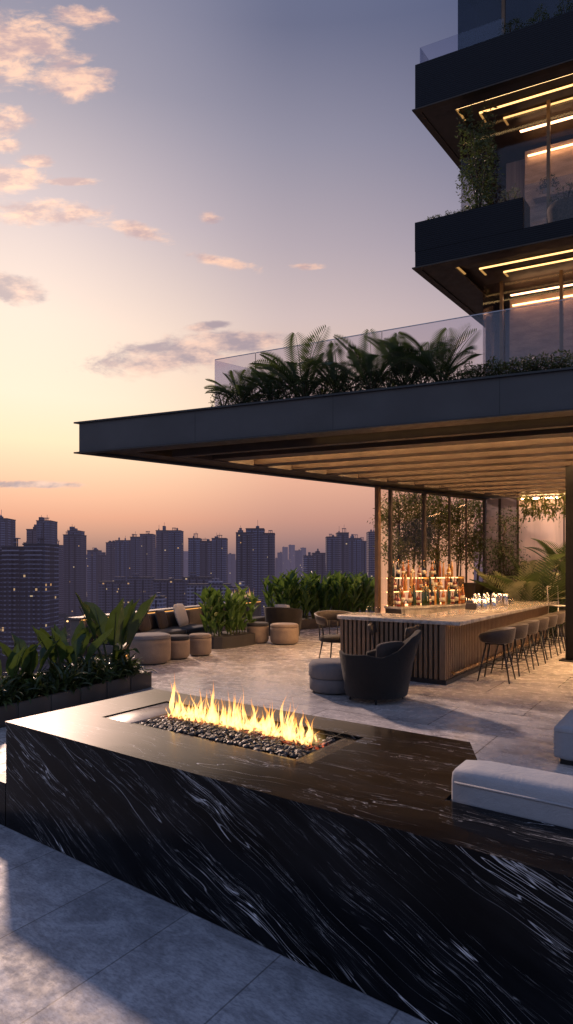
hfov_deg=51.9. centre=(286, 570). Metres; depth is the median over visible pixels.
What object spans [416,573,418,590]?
bottle
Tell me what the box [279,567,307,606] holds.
canna plant
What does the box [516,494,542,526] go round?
hanging plant
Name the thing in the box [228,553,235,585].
tower
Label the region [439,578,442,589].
bottle
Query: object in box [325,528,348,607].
city tower
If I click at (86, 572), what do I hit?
tower
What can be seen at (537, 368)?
shrub
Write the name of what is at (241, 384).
palm
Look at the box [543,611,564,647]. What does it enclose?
bar stool
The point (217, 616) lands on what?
canna plant
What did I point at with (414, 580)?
bottle
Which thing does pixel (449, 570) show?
bottle
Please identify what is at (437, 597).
bottle
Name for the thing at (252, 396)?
shrub
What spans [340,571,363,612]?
canna plant
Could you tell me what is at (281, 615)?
tub chair
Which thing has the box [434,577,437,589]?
bottle
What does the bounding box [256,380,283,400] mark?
shrub
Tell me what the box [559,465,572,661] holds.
column
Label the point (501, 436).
canopy roof
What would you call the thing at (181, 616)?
pillow
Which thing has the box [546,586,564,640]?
chair
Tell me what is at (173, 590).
city tower
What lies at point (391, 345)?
palm
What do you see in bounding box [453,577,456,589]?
bottle
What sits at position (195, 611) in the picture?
parapet wall
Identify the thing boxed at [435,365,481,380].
shrub
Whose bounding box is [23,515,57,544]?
city tower
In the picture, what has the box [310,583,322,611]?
canna plant
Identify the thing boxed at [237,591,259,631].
canna plant
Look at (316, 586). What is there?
canna plant
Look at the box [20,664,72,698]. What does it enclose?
leafy undergrowth
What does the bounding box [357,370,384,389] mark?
shrub
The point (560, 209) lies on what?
plant pot
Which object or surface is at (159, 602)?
city tower
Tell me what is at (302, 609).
canna plant
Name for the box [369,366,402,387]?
shrub
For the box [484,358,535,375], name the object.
shrub
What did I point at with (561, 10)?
shrub
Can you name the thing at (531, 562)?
leafy arrangement
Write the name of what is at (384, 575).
garden screen
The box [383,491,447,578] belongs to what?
ornamental tree
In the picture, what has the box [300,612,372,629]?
planter
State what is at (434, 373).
shrub
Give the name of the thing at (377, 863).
fire table
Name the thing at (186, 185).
sky
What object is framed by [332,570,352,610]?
canna plant
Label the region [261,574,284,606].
canna plant
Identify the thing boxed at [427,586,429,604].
bottle
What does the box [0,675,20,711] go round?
leafy undergrowth
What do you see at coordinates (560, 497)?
hanging plant
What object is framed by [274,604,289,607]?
pillow
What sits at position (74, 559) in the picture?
city tower
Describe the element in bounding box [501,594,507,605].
jug
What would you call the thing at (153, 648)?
ottoman
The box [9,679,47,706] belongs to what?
leafy undergrowth
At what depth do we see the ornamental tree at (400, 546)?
17.74 m
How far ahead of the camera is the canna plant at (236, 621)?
15.57 m
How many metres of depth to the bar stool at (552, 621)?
13.51 m
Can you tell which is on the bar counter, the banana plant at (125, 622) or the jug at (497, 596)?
the jug at (497, 596)
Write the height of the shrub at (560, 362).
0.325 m
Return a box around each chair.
[264,607,302,635]
[314,610,352,657]
[339,630,421,704]
[368,621,420,655]
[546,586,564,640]
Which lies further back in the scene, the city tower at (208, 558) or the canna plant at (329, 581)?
the city tower at (208, 558)
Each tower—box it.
[0,510,15,548]
[0,531,58,658]
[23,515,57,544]
[57,539,62,613]
[63,527,86,616]
[86,556,86,589]
[87,548,105,605]
[98,574,153,613]
[106,536,129,580]
[130,531,155,579]
[148,592,166,609]
[153,572,213,607]
[156,526,183,579]
[183,551,187,576]
[184,559,187,576]
[186,579,248,605]
[188,533,227,582]
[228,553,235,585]
[236,526,274,615]
[275,557,276,576]
[277,552,281,578]
[282,547,287,575]
[284,560,289,577]
[289,545,294,571]
[293,552,294,569]
[295,549,301,585]
[300,547,305,575]
[303,549,324,614]
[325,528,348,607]
[349,534,360,576]
[360,537,365,576]
[366,529,374,612]
[412,0,572,371]
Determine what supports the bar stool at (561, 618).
on the terrace floor
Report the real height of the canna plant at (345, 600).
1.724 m
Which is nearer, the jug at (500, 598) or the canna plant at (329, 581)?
the jug at (500, 598)
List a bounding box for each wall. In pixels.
[67,600,262,656]
[375,486,485,612]
[486,496,564,595]
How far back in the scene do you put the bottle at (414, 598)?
16.23 m
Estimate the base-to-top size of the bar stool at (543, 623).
0.974 m
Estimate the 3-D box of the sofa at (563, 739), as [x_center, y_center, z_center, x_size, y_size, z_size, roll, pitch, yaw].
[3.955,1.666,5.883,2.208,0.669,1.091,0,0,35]
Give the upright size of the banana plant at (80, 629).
0.954 m
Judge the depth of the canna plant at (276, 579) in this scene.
19.98 m
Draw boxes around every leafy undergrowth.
[0,670,28,695]
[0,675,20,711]
[0,675,37,705]
[3,668,34,679]
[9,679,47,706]
[13,674,52,699]
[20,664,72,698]
[41,661,94,692]
[45,661,72,673]
[48,667,90,694]
[64,652,110,673]
[68,663,101,690]
[70,657,119,686]
[77,656,105,670]
[93,657,132,681]
[96,654,132,679]
[98,653,126,663]
[109,653,145,678]
[119,654,156,676]
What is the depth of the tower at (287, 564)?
3335.12 m
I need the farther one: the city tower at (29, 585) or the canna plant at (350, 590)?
the city tower at (29, 585)
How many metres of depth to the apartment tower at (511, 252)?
13.76 m
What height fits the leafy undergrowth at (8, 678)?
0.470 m
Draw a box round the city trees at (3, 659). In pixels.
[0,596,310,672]
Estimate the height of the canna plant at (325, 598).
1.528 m
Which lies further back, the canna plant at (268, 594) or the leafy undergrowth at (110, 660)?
the canna plant at (268, 594)
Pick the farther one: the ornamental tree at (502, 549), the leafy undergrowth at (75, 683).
the ornamental tree at (502, 549)
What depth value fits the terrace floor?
9.34 m
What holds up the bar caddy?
on the bar counter
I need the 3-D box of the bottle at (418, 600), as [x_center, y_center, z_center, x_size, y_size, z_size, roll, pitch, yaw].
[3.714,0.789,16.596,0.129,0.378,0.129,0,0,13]
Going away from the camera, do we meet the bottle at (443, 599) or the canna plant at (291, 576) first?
the bottle at (443, 599)
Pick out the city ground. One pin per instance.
(480, 578)
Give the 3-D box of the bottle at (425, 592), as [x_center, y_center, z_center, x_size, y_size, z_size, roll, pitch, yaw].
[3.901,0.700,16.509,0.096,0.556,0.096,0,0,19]
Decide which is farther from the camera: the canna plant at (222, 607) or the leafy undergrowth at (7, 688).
the canna plant at (222, 607)
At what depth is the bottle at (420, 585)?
16.72 m
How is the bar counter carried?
on the terrace floor
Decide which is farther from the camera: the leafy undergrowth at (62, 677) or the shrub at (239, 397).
the shrub at (239, 397)
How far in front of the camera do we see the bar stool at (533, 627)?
12.00 m
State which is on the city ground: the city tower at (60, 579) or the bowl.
the city tower at (60, 579)
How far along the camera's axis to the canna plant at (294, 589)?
19.83 m
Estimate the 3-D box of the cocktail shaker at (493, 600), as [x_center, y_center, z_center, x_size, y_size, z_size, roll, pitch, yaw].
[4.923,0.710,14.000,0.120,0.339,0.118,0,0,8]
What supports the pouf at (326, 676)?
on the terrace floor
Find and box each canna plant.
[192,586,223,634]
[199,585,223,633]
[203,592,228,636]
[220,589,241,634]
[220,592,225,632]
[222,582,249,631]
[225,590,249,633]
[232,592,246,632]
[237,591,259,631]
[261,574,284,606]
[269,572,288,606]
[272,578,299,608]
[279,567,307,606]
[280,569,302,607]
[280,571,306,607]
[295,572,317,618]
[297,574,306,617]
[301,570,318,612]
[305,574,323,618]
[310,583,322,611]
[311,570,327,617]
[314,574,333,610]
[314,576,331,610]
[326,570,342,609]
[328,570,348,610]
[328,572,349,610]
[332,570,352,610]
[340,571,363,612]
[346,572,371,604]
[346,578,351,611]
[351,575,370,611]
[360,572,374,611]
[369,579,374,612]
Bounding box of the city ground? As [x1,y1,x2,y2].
[86,575,482,595]
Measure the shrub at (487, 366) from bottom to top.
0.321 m
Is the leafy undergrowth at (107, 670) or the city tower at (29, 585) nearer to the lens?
the leafy undergrowth at (107, 670)
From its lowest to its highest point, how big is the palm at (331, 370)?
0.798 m
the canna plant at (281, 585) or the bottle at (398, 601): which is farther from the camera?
the canna plant at (281, 585)
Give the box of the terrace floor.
[0,627,572,775]
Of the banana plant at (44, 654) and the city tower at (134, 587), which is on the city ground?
the city tower at (134, 587)
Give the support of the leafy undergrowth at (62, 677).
on the planter at (41, 704)
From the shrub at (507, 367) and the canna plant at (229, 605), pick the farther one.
the canna plant at (229, 605)
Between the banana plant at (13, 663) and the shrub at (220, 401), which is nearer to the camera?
the banana plant at (13, 663)
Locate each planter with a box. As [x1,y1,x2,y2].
[0,670,151,727]
[211,630,255,648]
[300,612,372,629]
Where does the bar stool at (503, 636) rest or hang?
on the terrace floor
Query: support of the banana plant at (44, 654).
on the planter at (41, 704)
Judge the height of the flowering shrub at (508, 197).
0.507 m
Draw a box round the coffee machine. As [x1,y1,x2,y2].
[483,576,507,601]
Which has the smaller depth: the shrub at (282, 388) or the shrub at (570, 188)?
the shrub at (282, 388)
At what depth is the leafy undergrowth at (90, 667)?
9.04 m
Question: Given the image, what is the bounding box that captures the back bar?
[384,576,490,614]
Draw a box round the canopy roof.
[74,367,572,498]
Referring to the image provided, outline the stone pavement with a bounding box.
[0,824,428,1023]
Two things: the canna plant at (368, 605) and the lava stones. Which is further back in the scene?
the canna plant at (368, 605)
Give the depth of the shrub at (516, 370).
8.82 m
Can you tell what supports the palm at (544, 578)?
on the terrace floor
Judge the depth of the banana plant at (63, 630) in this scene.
9.80 m
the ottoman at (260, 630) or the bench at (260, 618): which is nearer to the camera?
the ottoman at (260, 630)
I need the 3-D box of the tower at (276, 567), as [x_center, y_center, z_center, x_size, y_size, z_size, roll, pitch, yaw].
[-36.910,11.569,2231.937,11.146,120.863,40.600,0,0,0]
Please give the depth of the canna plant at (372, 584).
22.31 m
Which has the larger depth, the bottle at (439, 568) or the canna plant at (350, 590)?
the canna plant at (350, 590)
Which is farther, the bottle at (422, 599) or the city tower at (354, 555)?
the city tower at (354, 555)
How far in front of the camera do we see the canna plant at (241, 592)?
16.27 m
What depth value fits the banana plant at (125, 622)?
9.86 m
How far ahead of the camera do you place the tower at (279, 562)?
2171.16 m
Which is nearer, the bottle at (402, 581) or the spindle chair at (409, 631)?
the spindle chair at (409, 631)
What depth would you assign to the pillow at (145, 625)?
14.92 m
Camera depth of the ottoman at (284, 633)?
15.71 m
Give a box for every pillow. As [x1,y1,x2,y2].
[139,613,150,631]
[155,610,167,628]
[173,603,188,625]
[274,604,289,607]
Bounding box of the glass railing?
[215,298,572,392]
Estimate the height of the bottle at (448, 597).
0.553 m
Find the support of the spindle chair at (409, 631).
on the terrace floor
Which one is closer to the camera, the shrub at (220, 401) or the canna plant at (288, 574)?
the shrub at (220, 401)
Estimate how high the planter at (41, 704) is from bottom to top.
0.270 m
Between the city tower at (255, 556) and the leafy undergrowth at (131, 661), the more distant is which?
the city tower at (255, 556)
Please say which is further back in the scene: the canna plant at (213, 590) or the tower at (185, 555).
the tower at (185, 555)
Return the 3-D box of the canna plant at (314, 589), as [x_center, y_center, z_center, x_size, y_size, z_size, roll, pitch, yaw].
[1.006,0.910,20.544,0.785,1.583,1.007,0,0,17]
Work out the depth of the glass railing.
9.96 m
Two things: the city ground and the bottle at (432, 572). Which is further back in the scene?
the city ground
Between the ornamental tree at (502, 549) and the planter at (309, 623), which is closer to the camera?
the ornamental tree at (502, 549)
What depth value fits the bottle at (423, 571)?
16.89 m
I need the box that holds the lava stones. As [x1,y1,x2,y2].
[136,710,335,759]
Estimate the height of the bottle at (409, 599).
0.487 m
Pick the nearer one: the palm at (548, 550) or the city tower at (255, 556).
the palm at (548, 550)
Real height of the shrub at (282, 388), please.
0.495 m
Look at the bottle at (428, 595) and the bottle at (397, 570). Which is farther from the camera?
the bottle at (428, 595)
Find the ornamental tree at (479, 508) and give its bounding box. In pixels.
[455,499,482,580]
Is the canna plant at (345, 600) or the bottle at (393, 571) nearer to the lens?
the bottle at (393, 571)
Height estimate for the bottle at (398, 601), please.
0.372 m
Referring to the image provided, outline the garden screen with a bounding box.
[381,501,473,612]
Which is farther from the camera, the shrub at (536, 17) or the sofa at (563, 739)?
the shrub at (536, 17)
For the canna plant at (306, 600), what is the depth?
19.93 m
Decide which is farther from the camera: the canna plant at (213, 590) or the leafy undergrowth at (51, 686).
the canna plant at (213, 590)
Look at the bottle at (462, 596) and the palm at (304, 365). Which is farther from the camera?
the bottle at (462, 596)
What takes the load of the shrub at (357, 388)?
on the planter
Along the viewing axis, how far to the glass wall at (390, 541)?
16.46 m
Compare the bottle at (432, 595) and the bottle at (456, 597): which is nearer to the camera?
the bottle at (432, 595)
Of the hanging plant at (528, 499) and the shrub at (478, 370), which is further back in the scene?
the hanging plant at (528, 499)
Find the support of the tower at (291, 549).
on the city ground
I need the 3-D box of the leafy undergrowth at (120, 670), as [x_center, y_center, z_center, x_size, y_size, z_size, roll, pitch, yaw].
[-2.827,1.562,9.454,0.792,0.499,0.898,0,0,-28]
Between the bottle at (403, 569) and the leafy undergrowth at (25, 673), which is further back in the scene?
the bottle at (403, 569)
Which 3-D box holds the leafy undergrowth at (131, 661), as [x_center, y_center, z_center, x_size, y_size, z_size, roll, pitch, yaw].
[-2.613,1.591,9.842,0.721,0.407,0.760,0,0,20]
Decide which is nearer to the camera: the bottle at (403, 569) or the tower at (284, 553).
the bottle at (403, 569)
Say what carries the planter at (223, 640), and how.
on the terrace floor
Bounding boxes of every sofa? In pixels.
[452,760,572,828]
[554,709,572,765]
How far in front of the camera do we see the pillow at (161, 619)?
15.52 m
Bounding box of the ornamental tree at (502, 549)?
[474,505,537,589]
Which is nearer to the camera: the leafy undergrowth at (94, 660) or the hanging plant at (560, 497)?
the leafy undergrowth at (94, 660)
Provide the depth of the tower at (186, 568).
2999.57 m
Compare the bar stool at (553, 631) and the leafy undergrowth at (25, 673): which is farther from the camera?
the bar stool at (553, 631)
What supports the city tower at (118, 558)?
on the city ground
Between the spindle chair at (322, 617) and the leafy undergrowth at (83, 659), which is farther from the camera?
the spindle chair at (322, 617)
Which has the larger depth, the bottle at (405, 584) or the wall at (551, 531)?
the wall at (551, 531)
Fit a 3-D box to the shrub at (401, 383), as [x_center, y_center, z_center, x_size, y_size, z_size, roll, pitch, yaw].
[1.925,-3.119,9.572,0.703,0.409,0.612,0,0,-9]
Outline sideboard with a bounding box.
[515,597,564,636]
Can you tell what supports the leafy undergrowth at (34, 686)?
on the planter at (41, 704)
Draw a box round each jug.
[491,594,500,605]
[496,593,502,604]
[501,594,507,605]
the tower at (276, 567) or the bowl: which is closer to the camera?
the bowl
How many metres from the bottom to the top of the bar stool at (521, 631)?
0.974 m
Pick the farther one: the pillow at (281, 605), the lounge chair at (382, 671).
the pillow at (281, 605)
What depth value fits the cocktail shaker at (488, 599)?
14.29 m
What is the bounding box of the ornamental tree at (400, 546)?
[367,490,428,597]
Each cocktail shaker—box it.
[472,594,477,602]
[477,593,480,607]
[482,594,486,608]
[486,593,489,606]
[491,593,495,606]
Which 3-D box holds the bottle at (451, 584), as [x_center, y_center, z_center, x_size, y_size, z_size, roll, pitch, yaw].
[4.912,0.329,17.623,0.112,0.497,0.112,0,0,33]
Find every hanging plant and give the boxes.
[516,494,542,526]
[523,493,558,520]
[545,493,564,521]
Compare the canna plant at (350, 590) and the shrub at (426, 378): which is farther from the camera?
the canna plant at (350, 590)
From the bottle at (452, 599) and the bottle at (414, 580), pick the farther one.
the bottle at (452, 599)
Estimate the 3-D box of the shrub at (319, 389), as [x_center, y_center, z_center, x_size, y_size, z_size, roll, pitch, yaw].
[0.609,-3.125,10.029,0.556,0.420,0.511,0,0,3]
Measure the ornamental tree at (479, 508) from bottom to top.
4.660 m
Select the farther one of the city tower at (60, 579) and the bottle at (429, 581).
the city tower at (60, 579)
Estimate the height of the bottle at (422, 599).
0.534 m
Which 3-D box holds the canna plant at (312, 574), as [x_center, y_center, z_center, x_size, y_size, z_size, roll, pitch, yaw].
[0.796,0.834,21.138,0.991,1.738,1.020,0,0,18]
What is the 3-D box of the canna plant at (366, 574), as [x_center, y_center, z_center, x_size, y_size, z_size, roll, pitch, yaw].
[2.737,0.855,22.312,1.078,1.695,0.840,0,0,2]
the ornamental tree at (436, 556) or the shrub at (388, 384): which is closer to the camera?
the shrub at (388, 384)
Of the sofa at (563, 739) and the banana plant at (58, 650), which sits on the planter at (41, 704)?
the banana plant at (58, 650)
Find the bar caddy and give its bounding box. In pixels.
[465,598,476,609]
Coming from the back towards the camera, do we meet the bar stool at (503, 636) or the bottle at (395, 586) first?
the bottle at (395, 586)
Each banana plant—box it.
[0,633,60,679]
[0,641,41,690]
[32,626,99,667]
[33,624,113,674]
[50,620,100,671]
[75,592,156,665]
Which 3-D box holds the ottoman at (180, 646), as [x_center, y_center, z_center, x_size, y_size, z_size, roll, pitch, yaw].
[-2.486,1.732,13.370,0.580,0.536,0.580,0,0,0]
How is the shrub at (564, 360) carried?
on the planter
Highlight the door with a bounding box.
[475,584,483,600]
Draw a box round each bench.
[87,610,208,655]
[204,606,265,631]
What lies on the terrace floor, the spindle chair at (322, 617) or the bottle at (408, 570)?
the spindle chair at (322, 617)
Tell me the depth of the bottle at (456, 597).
17.16 m
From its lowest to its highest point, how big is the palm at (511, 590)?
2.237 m
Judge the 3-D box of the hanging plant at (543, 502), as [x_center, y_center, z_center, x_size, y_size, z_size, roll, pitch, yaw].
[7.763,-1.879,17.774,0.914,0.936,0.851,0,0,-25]
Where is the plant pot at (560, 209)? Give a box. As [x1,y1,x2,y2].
[547,197,572,222]
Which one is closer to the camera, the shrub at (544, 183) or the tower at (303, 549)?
the shrub at (544, 183)
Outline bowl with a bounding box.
[543,187,554,193]
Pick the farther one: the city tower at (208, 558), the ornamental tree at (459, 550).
the city tower at (208, 558)
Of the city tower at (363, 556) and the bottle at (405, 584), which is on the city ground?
the city tower at (363, 556)
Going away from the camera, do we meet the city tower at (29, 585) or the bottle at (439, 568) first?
the bottle at (439, 568)
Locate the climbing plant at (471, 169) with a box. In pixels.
[454,100,504,209]
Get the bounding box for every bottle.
[392,562,394,577]
[394,578,396,590]
[396,559,399,576]
[396,593,400,606]
[401,562,404,576]
[401,572,403,590]
[401,586,404,605]
[404,572,406,590]
[407,560,409,576]
[408,588,411,605]
[409,571,412,590]
[412,584,415,605]
[413,572,415,590]
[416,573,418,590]
[416,592,420,604]
[419,575,422,590]
[421,586,424,605]
[422,560,425,576]
[424,585,426,604]
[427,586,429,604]
[429,571,430,589]
[430,562,433,576]
[430,584,433,604]
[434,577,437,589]
[434,586,435,603]
[436,586,438,603]
[439,561,440,576]
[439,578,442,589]
[441,588,444,604]
[447,564,450,576]
[447,572,449,589]
[447,585,449,603]
[450,577,452,589]
[451,592,454,603]
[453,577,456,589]
[455,588,457,603]
[458,587,459,603]
[461,585,464,602]
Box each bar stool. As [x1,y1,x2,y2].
[477,627,515,683]
[490,624,529,676]
[505,620,539,669]
[518,617,548,663]
[526,615,558,657]
[536,612,564,653]
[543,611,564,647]
[553,609,564,643]
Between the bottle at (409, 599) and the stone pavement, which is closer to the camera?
the stone pavement
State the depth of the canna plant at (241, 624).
15.85 m
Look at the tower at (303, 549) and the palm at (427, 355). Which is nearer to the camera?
the palm at (427, 355)
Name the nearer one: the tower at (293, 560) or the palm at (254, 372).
the palm at (254, 372)
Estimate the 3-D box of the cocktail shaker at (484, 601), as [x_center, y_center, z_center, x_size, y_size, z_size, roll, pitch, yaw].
[4.564,0.710,13.580,0.118,0.339,0.120,0,0,33]
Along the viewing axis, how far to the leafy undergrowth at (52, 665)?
9.13 m
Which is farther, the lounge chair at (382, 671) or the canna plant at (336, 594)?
the canna plant at (336, 594)
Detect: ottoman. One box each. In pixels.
[129,632,170,664]
[170,634,189,659]
[189,633,211,655]
[246,622,268,643]
[270,622,298,644]
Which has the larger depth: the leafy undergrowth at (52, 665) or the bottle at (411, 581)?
the bottle at (411, 581)
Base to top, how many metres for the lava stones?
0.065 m
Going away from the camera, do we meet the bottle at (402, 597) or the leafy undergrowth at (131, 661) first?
the leafy undergrowth at (131, 661)
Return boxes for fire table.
[0,689,572,1023]
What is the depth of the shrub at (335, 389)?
9.86 m
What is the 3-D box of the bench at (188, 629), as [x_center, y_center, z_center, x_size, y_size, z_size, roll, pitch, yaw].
[-3.349,1.564,15.266,1.005,0.832,3.950,0,0,25]
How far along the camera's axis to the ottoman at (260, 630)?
16.00 m
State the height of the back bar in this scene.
1.770 m
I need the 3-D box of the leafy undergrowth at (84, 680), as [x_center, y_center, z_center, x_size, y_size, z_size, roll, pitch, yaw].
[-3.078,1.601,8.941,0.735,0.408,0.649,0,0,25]
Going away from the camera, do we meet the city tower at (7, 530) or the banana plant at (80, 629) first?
the banana plant at (80, 629)
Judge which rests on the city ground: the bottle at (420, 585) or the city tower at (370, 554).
the city tower at (370, 554)
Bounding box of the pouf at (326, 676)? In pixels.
[309,658,344,694]
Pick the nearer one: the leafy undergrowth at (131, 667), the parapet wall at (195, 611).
the leafy undergrowth at (131, 667)
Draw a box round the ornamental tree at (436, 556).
[412,495,466,602]
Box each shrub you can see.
[210,388,233,406]
[225,381,256,403]
[239,379,271,402]
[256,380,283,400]
[271,376,302,398]
[288,375,320,397]
[309,373,331,394]
[320,371,349,393]
[339,370,368,391]
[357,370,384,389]
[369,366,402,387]
[386,364,425,385]
[409,364,439,384]
[422,358,455,382]
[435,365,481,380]
[453,361,498,378]
[475,356,511,377]
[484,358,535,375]
[498,18,525,35]
[499,183,520,202]
[503,353,542,373]
[516,354,558,372]
[523,3,549,25]
[531,349,572,370]
[535,174,558,192]
[546,353,572,368]
[548,182,572,202]
[554,0,572,15]
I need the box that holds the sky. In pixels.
[0,0,557,568]
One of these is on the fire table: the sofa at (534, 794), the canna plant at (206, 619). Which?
the sofa at (534, 794)
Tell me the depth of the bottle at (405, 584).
16.27 m
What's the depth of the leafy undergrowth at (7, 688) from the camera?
7.72 m
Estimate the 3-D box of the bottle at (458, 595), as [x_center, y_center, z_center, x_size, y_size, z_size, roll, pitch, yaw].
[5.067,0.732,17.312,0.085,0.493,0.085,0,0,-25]
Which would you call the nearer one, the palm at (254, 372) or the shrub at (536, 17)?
the palm at (254, 372)
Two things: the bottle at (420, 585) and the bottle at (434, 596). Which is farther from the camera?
the bottle at (434, 596)
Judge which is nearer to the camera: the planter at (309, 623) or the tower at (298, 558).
the planter at (309, 623)
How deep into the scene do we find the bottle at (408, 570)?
16.52 m
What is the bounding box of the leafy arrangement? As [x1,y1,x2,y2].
[493,560,560,578]
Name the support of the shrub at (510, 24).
on the apartment tower at (511, 252)
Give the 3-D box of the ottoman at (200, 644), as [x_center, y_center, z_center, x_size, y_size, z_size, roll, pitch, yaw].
[-2.036,1.742,13.885,0.540,0.516,0.540,0,0,0]
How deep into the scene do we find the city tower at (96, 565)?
1000.00 m
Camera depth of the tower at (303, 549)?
3282.55 m
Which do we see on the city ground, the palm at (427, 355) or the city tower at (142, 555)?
the city tower at (142, 555)
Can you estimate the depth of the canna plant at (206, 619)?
15.27 m
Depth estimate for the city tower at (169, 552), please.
850.10 m
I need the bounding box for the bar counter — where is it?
[337,600,559,684]
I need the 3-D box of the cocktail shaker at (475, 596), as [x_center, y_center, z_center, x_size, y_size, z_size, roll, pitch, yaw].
[4.339,0.710,13.556,0.120,0.339,0.118,0,0,0]
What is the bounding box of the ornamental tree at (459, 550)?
[436,498,492,586]
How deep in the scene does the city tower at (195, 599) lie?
560.00 m
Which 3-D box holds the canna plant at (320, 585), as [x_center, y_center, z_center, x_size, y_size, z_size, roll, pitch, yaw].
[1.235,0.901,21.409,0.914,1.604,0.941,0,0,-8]
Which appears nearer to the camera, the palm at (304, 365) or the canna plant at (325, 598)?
the palm at (304, 365)
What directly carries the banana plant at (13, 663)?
on the planter at (41, 704)
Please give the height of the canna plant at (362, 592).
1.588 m
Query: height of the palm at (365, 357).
0.930 m
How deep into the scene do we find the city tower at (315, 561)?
901.10 m
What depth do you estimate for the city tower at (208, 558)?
860.00 m
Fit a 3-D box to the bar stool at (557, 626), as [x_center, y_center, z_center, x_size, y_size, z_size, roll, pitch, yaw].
[7.598,1.515,16.016,0.629,0.974,0.687,0,0,30]
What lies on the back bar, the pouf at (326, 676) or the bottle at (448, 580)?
the bottle at (448, 580)
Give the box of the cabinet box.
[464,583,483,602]
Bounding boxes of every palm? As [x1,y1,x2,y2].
[203,364,263,403]
[241,357,302,399]
[250,325,346,396]
[293,341,381,393]
[327,328,417,388]
[364,332,457,386]
[382,323,481,380]
[469,546,564,637]
[470,563,564,600]
[525,538,564,579]
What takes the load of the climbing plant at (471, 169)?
hanging from the apartment tower at (511, 252)

